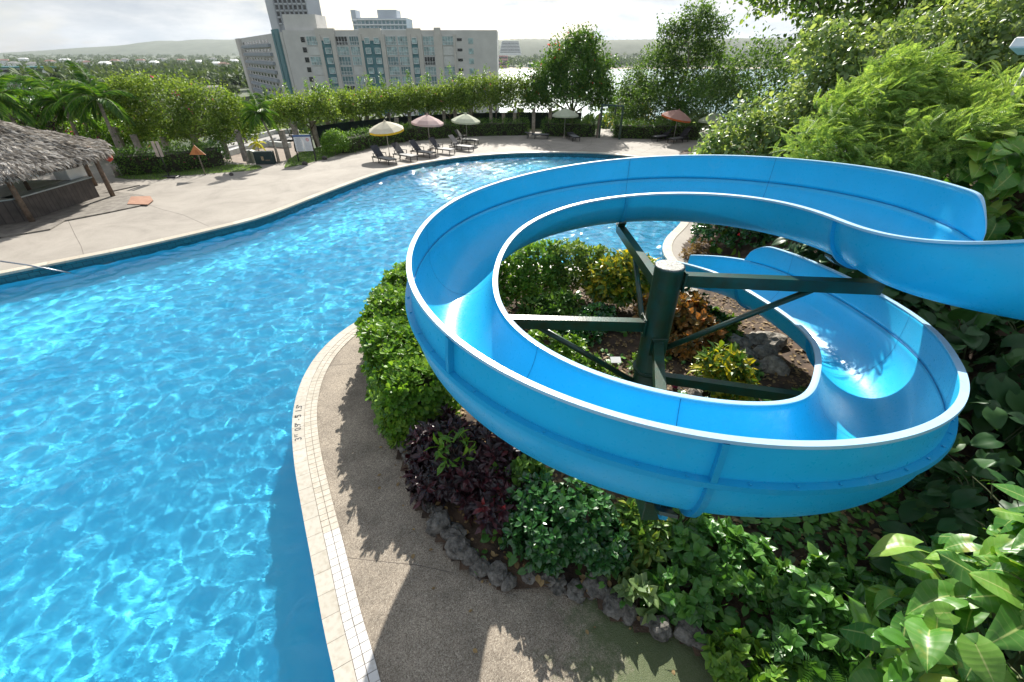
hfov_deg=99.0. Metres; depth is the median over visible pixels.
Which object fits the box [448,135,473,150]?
sun lounger
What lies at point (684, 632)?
border stone
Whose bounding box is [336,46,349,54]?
window
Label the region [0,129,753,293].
pool deck
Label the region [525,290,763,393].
ground cover
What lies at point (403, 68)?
window
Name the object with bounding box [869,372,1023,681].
broad leaf vine
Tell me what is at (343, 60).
window
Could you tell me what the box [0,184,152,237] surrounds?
boardwalk
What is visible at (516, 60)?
shore woodland
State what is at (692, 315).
copper shrub
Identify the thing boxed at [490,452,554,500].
front plant
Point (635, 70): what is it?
understorey tree
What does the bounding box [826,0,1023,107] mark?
rounded tree
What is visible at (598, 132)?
gate frame
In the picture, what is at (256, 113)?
palm tree
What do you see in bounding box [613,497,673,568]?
striped croton
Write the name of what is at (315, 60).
window
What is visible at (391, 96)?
bougainvillea
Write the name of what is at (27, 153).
thatched hut
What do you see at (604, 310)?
green plant
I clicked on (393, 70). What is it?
window
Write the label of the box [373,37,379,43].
window
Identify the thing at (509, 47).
stepped hotel
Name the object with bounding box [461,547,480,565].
border stone
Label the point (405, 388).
glossy hedge
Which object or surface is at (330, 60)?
window
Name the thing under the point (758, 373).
green plant
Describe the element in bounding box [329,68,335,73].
window
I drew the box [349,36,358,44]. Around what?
window
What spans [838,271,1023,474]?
broad leaf vine
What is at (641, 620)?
border stone
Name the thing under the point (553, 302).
green plant
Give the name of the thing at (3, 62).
white house
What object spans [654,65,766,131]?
understorey tree
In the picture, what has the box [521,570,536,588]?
border stone
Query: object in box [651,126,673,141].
sun lounger
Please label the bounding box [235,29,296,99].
apartment wing
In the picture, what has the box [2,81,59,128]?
shrub
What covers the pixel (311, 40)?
window
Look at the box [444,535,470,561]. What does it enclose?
border stone
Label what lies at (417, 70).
window
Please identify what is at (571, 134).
sun lounger
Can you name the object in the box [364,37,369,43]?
window
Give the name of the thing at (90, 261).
pool waterline tile
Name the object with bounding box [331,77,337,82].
window
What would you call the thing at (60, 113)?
palm tree
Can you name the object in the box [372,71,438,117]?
bougainvillea
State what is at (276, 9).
tower block
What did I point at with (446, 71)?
window
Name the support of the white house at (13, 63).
on the terrain at (244, 92)
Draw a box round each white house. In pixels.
[0,59,8,65]
[7,61,21,65]
[26,62,39,65]
[98,61,111,64]
[135,59,145,64]
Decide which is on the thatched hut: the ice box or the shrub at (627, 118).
the ice box
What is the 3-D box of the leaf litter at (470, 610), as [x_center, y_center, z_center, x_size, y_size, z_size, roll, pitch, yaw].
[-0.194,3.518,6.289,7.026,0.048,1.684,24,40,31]
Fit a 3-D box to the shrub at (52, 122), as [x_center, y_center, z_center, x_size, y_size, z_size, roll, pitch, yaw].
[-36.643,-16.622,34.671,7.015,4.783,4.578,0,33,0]
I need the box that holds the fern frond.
[765,604,880,681]
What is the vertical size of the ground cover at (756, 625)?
0.766 m
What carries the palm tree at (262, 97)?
on the terrain at (244, 92)
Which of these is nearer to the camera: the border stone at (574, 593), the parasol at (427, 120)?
the border stone at (574, 593)
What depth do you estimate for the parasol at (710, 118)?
37.56 m
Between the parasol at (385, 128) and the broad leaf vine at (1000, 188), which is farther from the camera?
the parasol at (385, 128)
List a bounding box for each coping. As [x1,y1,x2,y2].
[0,151,640,275]
[292,264,538,681]
[662,222,690,292]
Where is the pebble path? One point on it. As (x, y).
(419, 628)
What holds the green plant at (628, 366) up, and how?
on the planting soil
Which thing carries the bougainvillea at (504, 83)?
attached to the pergola post
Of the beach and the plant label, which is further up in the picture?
the beach
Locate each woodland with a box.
[3,53,248,90]
[499,53,823,66]
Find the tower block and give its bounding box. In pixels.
[265,0,321,31]
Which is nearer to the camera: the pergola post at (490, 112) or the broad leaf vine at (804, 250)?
the broad leaf vine at (804, 250)
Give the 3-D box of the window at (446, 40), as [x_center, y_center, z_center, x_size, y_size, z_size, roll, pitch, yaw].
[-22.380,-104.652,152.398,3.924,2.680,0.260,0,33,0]
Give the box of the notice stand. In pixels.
[150,141,179,177]
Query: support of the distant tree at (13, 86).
on the terrain at (244, 92)
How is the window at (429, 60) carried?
in the apartment building at (318, 49)
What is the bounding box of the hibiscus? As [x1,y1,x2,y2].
[690,222,776,249]
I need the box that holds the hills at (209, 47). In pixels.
[0,39,239,55]
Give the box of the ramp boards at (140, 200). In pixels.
[127,196,152,204]
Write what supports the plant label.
in the planting soil
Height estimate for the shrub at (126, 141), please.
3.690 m
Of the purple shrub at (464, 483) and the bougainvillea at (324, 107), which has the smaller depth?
the purple shrub at (464, 483)
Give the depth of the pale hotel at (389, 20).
420.81 m
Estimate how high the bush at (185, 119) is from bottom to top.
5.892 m
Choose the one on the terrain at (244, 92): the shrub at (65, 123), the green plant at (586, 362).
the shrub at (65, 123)
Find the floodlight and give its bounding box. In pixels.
[1009,37,1023,54]
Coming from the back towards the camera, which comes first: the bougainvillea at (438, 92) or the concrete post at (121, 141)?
the bougainvillea at (438, 92)
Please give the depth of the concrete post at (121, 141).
31.64 m
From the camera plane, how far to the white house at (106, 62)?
756.99 m
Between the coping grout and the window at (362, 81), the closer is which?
the coping grout
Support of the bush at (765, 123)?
on the planting soil
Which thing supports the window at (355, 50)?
in the apartment building at (318, 49)
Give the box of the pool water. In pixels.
[0,156,679,681]
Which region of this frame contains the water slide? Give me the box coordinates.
[405,155,1023,520]
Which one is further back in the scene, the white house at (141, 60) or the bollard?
the white house at (141, 60)
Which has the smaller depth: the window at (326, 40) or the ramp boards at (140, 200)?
the ramp boards at (140, 200)
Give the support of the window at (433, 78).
in the apartment building at (318, 49)
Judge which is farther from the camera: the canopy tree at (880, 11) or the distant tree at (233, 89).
the distant tree at (233, 89)
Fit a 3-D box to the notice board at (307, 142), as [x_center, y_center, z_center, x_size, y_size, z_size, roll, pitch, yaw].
[-14.544,-13.498,30.654,1.238,1.740,0.126,-5,34,-8]
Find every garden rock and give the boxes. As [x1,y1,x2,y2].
[686,388,702,396]
[726,333,752,347]
[739,347,757,358]
[743,332,759,344]
[750,358,766,370]
[753,344,778,357]
[756,331,787,350]
[760,355,790,375]
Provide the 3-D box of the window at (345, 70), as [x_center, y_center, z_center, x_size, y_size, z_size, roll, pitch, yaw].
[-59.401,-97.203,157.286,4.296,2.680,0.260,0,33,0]
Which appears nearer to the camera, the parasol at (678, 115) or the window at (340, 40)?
the parasol at (678, 115)
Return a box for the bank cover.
[688,65,1023,487]
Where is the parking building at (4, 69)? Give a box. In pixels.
[0,66,56,87]
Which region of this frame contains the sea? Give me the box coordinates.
[401,69,828,122]
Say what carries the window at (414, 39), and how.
in the apartment building at (318, 49)
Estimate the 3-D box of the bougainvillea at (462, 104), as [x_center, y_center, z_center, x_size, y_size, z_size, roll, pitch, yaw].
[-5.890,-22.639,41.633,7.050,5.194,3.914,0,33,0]
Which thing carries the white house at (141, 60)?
on the terrain at (244, 92)
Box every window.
[306,36,317,44]
[310,56,321,64]
[323,37,329,43]
[325,48,331,53]
[327,58,333,63]
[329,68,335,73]
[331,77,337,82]
[335,36,347,44]
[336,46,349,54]
[338,56,351,64]
[340,66,352,74]
[342,76,354,84]
[344,86,355,93]
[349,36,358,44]
[350,46,360,54]
[352,56,361,64]
[355,76,365,84]
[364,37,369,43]
[365,48,371,53]
[367,58,372,63]
[368,68,373,73]
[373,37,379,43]
[375,48,380,53]
[376,58,381,63]
[378,68,383,73]
[385,36,396,44]
[386,46,397,54]
[387,56,398,64]
[389,66,399,74]
[390,76,400,84]
[397,36,407,44]
[398,46,408,54]
[399,56,409,64]
[401,66,410,74]
[402,76,411,84]
[411,37,416,43]
[412,48,417,53]
[413,58,418,63]
[414,68,419,73]
[422,36,433,44]
[423,46,434,54]
[424,56,435,64]
[425,66,436,74]
[426,76,436,84]
[442,36,452,44]
[444,66,454,74]
[445,76,455,84]
[468,38,472,43]
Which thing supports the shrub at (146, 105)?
on the terrain at (244, 92)
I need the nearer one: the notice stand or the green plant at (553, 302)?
the green plant at (553, 302)
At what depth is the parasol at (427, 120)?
33.17 m
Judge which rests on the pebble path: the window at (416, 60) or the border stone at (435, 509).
the border stone at (435, 509)
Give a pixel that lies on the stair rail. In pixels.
(1021, 75)
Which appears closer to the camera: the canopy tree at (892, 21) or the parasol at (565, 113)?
the canopy tree at (892, 21)
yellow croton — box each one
[579,248,660,308]
[686,340,759,400]
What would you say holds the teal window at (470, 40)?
in the apartment building at (318, 49)
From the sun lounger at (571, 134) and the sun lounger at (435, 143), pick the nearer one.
the sun lounger at (435, 143)
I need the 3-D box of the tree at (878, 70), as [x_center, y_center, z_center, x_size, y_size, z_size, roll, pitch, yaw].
[12.244,-7.724,15.104,4.855,5.155,2.443,0,33,0]
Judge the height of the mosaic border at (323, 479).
0.012 m
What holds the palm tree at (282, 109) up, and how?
on the terrain at (244, 92)
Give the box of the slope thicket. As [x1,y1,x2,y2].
[10,103,726,138]
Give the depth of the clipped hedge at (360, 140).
39.26 m
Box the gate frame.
[596,104,624,139]
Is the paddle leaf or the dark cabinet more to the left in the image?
the dark cabinet
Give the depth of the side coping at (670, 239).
17.80 m
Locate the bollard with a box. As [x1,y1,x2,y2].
[111,165,119,176]
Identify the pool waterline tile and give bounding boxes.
[0,153,665,282]
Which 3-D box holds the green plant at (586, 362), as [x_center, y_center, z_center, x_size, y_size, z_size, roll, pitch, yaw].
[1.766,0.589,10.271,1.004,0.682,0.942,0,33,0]
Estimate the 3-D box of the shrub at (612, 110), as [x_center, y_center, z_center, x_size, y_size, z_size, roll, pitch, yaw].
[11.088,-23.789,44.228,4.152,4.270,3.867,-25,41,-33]
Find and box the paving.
[223,140,303,163]
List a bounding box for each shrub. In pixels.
[1,94,51,129]
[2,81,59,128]
[10,99,82,133]
[35,111,125,135]
[59,112,181,150]
[63,119,143,147]
[90,81,168,148]
[100,119,173,153]
[204,123,306,134]
[264,86,307,151]
[401,403,527,535]
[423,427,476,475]
[491,468,634,578]
[601,83,640,126]
[602,103,655,127]
[632,290,728,349]
[679,104,714,131]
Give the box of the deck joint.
[68,140,659,572]
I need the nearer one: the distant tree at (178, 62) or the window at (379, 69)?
the window at (379, 69)
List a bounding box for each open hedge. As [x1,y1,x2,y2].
[498,239,566,309]
[542,237,610,293]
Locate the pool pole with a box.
[0,260,69,272]
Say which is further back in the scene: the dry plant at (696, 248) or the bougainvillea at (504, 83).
the bougainvillea at (504, 83)
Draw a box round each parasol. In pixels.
[369,120,403,156]
[411,114,443,150]
[451,112,479,142]
[552,107,578,137]
[662,109,690,141]
[698,113,726,139]
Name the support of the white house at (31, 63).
on the terrain at (244, 92)
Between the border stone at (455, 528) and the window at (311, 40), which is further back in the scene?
the window at (311, 40)
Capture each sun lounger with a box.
[370,145,396,164]
[391,142,417,161]
[408,140,435,158]
[428,137,455,154]
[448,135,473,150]
[454,129,478,144]
[525,132,548,138]
[567,132,579,141]
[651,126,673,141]
[667,128,690,143]
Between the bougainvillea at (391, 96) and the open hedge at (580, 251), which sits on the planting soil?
the open hedge at (580, 251)
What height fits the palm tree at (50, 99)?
5.422 m
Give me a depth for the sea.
463.53 m
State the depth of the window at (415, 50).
153.75 m
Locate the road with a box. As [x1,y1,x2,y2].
[220,133,292,151]
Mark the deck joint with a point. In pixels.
(338, 364)
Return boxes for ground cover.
[474,385,1016,678]
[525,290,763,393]
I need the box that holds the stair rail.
[984,68,1023,139]
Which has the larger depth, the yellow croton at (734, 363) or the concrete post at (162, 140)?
the concrete post at (162, 140)
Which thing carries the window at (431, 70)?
in the apartment building at (318, 49)
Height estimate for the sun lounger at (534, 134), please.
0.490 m
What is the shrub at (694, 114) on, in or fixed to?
on the pool deck
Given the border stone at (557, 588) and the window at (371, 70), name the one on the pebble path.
the border stone at (557, 588)
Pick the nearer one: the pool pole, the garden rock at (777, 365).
the garden rock at (777, 365)
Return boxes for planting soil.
[376,54,1023,680]
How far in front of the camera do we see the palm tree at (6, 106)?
27.35 m
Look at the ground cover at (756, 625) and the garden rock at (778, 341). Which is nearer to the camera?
the ground cover at (756, 625)
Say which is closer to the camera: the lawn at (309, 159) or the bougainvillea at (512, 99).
the lawn at (309, 159)
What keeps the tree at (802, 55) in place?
on the planting soil
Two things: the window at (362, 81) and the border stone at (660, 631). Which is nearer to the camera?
the border stone at (660, 631)
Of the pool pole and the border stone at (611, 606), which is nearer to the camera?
the border stone at (611, 606)
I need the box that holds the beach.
[499,67,792,68]
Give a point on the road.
(275, 137)
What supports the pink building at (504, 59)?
on the terrain at (244, 92)
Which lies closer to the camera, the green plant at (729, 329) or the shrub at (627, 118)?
the green plant at (729, 329)
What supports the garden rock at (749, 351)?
on the planting soil
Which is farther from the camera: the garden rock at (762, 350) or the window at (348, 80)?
the window at (348, 80)
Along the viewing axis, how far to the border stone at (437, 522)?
6.89 m
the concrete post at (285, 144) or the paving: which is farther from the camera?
the paving
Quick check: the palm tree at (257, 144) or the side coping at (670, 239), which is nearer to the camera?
the side coping at (670, 239)
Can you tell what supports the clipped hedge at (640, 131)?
on the pool deck
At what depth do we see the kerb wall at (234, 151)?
43.66 m
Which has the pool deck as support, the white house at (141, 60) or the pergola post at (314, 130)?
the pergola post at (314, 130)
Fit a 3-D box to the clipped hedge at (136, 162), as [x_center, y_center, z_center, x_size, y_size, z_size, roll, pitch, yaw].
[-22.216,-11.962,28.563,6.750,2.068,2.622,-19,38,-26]
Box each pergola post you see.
[310,121,319,146]
[407,112,411,126]
[442,111,445,124]
[489,105,492,122]
[532,108,535,132]
[548,108,551,122]
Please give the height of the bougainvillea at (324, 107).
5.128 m
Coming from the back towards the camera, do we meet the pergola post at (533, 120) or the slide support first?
the pergola post at (533, 120)
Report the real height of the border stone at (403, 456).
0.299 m
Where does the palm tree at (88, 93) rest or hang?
on the pool deck
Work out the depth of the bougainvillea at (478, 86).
40.73 m
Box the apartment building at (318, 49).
[282,14,498,115]
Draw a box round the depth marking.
[294,405,301,440]
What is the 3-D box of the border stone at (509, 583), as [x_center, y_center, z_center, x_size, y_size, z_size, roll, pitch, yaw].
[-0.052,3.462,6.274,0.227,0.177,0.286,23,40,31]
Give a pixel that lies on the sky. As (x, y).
(25, 25)
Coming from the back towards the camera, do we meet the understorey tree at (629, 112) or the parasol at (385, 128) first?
the understorey tree at (629, 112)
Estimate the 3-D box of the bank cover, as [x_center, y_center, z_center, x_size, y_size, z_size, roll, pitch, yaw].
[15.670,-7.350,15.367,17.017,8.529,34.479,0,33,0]
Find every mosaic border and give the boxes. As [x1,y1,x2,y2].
[304,328,356,533]
[311,266,570,529]
[324,531,368,681]
[332,527,380,681]
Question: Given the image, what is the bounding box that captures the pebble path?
[317,267,712,681]
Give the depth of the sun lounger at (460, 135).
36.98 m
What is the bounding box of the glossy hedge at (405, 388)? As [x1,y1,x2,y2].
[354,260,461,448]
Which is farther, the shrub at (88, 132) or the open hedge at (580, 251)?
the shrub at (88, 132)
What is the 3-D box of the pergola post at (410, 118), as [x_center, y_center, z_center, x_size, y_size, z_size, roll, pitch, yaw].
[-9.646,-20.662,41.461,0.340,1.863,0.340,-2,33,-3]
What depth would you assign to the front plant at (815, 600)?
5.38 m
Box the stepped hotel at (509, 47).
[499,41,520,54]
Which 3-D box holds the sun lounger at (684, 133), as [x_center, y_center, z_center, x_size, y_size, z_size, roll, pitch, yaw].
[14.395,-17.696,37.681,2.065,1.050,0.760,-19,38,-26]
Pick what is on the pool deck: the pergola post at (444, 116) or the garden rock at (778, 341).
the pergola post at (444, 116)
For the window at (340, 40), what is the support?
in the apartment building at (318, 49)
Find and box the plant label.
[610,357,620,367]
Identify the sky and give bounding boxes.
[0,0,1017,52]
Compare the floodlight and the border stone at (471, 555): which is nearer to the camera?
the border stone at (471, 555)
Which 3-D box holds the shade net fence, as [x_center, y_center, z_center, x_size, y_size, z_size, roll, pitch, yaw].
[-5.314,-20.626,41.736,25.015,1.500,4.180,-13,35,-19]
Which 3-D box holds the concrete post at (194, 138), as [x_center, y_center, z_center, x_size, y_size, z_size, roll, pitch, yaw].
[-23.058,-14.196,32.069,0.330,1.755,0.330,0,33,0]
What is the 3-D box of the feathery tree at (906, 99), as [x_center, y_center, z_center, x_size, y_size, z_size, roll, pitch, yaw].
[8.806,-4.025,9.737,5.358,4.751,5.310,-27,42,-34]
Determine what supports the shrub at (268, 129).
on the terrain at (244, 92)
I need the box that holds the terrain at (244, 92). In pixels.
[0,56,822,153]
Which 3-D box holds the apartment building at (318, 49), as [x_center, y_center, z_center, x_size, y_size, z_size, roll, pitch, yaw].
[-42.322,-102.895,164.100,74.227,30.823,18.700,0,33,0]
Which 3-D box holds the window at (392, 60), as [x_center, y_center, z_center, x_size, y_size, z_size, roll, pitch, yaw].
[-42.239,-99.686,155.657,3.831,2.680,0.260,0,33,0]
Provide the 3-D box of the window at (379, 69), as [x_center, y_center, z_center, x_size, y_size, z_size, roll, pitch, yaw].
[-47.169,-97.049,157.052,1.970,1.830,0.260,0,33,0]
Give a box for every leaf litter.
[377,446,674,674]
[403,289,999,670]
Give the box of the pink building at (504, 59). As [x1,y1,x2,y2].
[499,56,507,66]
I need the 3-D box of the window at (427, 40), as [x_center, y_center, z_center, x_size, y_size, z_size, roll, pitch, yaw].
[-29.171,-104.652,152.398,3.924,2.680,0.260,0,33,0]
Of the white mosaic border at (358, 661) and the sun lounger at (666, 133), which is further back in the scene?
the sun lounger at (666, 133)
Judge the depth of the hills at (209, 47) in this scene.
3266.49 m
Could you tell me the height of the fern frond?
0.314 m
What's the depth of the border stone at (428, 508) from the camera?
7.27 m
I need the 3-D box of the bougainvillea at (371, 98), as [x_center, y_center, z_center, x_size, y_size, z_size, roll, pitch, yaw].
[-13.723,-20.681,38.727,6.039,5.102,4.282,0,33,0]
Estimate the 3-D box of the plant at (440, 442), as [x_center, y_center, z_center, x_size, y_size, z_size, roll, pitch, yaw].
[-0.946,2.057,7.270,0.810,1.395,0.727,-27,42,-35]
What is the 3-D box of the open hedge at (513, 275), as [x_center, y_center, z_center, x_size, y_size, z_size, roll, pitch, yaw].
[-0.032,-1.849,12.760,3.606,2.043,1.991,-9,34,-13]
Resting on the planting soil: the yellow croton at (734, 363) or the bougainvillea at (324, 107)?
the yellow croton at (734, 363)
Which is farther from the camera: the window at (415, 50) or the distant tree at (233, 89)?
the distant tree at (233, 89)
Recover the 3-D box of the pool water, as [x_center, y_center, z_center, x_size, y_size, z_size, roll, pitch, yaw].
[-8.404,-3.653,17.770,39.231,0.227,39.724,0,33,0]
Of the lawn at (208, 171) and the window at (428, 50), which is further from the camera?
the window at (428, 50)
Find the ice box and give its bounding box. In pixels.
[53,166,86,179]
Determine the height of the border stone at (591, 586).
0.288 m
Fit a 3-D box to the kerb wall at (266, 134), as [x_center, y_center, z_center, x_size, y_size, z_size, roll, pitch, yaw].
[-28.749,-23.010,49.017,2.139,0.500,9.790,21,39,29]
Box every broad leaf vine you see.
[772,138,876,278]
[837,483,1023,681]
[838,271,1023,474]
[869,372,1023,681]
[914,85,1023,240]
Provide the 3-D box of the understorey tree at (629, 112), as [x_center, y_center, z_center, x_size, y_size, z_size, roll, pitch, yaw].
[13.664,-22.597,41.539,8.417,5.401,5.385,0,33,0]
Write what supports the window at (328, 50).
in the apartment building at (318, 49)
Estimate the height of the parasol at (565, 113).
2.490 m
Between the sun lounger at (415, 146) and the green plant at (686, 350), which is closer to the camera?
the green plant at (686, 350)
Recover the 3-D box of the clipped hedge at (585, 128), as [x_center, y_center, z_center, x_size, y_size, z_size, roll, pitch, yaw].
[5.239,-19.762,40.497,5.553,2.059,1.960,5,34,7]
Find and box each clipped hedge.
[108,138,232,175]
[333,115,530,153]
[539,116,596,136]
[611,117,703,139]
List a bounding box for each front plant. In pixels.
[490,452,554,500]
[610,563,666,624]
[642,513,803,631]
[701,625,813,681]
[760,541,974,681]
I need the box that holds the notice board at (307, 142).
[292,135,316,161]
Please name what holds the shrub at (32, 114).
on the terrain at (244, 92)
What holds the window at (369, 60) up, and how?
in the apartment building at (318, 49)
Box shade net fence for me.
[316,112,581,143]
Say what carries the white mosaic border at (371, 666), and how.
on the coping grout
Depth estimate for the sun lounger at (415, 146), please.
32.49 m
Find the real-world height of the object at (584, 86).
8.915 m
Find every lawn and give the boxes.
[115,164,260,179]
[284,147,340,167]
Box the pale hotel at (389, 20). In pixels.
[350,10,412,29]
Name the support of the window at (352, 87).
in the apartment building at (318, 49)
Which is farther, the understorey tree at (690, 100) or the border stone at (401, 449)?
the understorey tree at (690, 100)
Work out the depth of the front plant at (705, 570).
5.97 m
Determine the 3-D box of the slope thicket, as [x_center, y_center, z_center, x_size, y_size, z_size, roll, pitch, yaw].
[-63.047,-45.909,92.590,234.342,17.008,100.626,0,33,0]
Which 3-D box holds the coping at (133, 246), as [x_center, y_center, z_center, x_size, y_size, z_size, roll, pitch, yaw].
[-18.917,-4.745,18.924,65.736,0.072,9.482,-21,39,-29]
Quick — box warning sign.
[190,145,205,174]
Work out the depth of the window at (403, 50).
153.98 m
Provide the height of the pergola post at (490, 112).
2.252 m
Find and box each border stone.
[395,434,409,452]
[401,450,416,465]
[425,502,435,512]
[425,509,451,536]
[429,506,443,517]
[440,522,466,541]
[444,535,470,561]
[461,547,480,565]
[469,558,489,579]
[487,560,507,586]
[500,572,516,591]
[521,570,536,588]
[538,572,556,587]
[549,574,566,595]
[564,578,585,603]
[582,571,607,600]
[601,587,625,620]
[620,597,637,625]
[640,616,647,626]
[647,614,672,641]
[673,619,705,650]
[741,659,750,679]
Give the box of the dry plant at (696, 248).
[678,237,718,258]
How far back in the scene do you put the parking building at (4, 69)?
341.40 m
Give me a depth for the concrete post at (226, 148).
32.49 m
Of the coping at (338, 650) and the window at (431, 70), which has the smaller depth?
the coping at (338, 650)
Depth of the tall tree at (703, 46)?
41.15 m
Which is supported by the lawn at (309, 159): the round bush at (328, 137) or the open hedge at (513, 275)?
the round bush at (328, 137)
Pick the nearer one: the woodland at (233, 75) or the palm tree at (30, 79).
the palm tree at (30, 79)
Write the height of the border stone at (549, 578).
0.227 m
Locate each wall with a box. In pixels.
[208,129,298,142]
[221,141,291,157]
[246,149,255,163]
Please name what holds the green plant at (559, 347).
on the planting soil
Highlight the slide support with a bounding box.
[509,222,884,519]
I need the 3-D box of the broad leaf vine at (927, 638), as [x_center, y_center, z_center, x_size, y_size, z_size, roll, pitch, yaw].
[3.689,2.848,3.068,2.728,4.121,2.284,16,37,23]
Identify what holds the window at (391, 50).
in the apartment building at (318, 49)
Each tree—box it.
[0,64,42,128]
[1,83,17,95]
[7,68,68,121]
[19,83,106,136]
[40,77,116,137]
[46,60,139,154]
[171,60,184,64]
[225,85,241,94]
[240,89,280,162]
[248,137,265,150]
[251,85,280,139]
[271,85,294,134]
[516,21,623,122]
[611,70,696,130]
[612,60,654,121]
[618,0,739,123]
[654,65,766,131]
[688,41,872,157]
[689,23,813,116]
[727,0,980,65]
[767,32,1023,189]
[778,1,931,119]
[793,33,931,151]
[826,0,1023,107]
[851,0,1023,71]
[916,0,1022,45]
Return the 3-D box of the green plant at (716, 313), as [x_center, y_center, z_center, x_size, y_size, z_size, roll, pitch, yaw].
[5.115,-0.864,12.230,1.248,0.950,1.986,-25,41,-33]
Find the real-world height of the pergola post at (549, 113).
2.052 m
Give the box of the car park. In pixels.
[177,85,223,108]
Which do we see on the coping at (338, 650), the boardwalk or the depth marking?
the depth marking
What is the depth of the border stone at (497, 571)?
6.29 m
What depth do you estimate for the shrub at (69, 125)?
32.99 m
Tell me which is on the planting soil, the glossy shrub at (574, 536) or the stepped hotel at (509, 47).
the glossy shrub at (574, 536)
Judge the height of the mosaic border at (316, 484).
0.013 m
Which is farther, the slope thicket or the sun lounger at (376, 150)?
the slope thicket
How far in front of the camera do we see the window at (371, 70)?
157.02 m
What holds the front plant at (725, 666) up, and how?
on the planting soil
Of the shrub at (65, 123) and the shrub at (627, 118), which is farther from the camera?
the shrub at (627, 118)
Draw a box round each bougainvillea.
[269,77,346,146]
[301,77,367,123]
[327,75,389,120]
[351,72,412,118]
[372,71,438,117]
[393,68,456,115]
[418,72,485,120]
[433,62,509,115]
[453,58,528,122]
[484,61,554,118]
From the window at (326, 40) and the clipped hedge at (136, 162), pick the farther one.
the window at (326, 40)
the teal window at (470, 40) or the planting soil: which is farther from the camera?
the teal window at (470, 40)
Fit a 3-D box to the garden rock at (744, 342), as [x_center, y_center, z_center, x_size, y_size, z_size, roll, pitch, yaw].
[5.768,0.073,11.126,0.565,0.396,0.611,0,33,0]
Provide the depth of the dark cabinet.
30.07 m
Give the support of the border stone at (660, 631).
on the pebble path
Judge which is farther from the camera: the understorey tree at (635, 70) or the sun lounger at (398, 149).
the understorey tree at (635, 70)
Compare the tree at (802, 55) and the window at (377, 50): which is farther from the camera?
the window at (377, 50)
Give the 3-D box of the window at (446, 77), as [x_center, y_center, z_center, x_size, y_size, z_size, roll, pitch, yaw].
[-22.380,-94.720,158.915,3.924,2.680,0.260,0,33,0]
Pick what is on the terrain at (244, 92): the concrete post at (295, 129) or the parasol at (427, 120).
the concrete post at (295, 129)
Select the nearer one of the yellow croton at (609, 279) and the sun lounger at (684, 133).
the yellow croton at (609, 279)
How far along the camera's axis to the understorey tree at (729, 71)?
35.25 m
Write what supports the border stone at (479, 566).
on the pebble path
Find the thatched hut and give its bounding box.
[0,120,115,224]
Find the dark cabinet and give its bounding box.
[253,151,276,163]
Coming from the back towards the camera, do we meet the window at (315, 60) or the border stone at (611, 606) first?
the window at (315, 60)
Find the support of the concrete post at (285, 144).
on the terrain at (244, 92)
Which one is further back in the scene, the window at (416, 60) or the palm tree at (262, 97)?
the window at (416, 60)
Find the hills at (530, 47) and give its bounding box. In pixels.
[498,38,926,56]
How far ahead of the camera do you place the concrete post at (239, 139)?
31.56 m
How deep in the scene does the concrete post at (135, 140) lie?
30.68 m
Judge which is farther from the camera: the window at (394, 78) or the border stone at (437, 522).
the window at (394, 78)
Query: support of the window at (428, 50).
in the apartment building at (318, 49)
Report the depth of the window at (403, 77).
158.79 m
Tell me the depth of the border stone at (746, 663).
5.32 m
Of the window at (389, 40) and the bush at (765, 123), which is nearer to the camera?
the bush at (765, 123)
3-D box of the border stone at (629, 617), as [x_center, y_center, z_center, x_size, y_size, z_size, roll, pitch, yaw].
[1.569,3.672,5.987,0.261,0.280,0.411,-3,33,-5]
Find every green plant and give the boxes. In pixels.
[516,285,584,315]
[527,329,588,363]
[557,302,619,346]
[571,350,606,371]
[599,351,667,379]
[665,330,728,362]
[679,287,726,321]
[712,306,743,349]
[748,358,761,380]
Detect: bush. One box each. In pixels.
[94,65,264,145]
[319,127,351,154]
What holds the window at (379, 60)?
in the apartment building at (318, 49)
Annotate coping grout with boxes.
[304,267,565,681]
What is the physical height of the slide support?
3.739 m
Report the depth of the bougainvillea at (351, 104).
36.12 m
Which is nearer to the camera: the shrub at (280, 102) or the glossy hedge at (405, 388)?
the glossy hedge at (405, 388)
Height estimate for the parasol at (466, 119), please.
2.331 m
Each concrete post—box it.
[112,127,126,153]
[129,134,143,152]
[159,136,170,151]
[190,134,198,144]
[220,131,231,158]
[234,130,248,161]
[278,130,290,159]
[291,124,301,152]
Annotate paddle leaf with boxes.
[844,593,881,657]

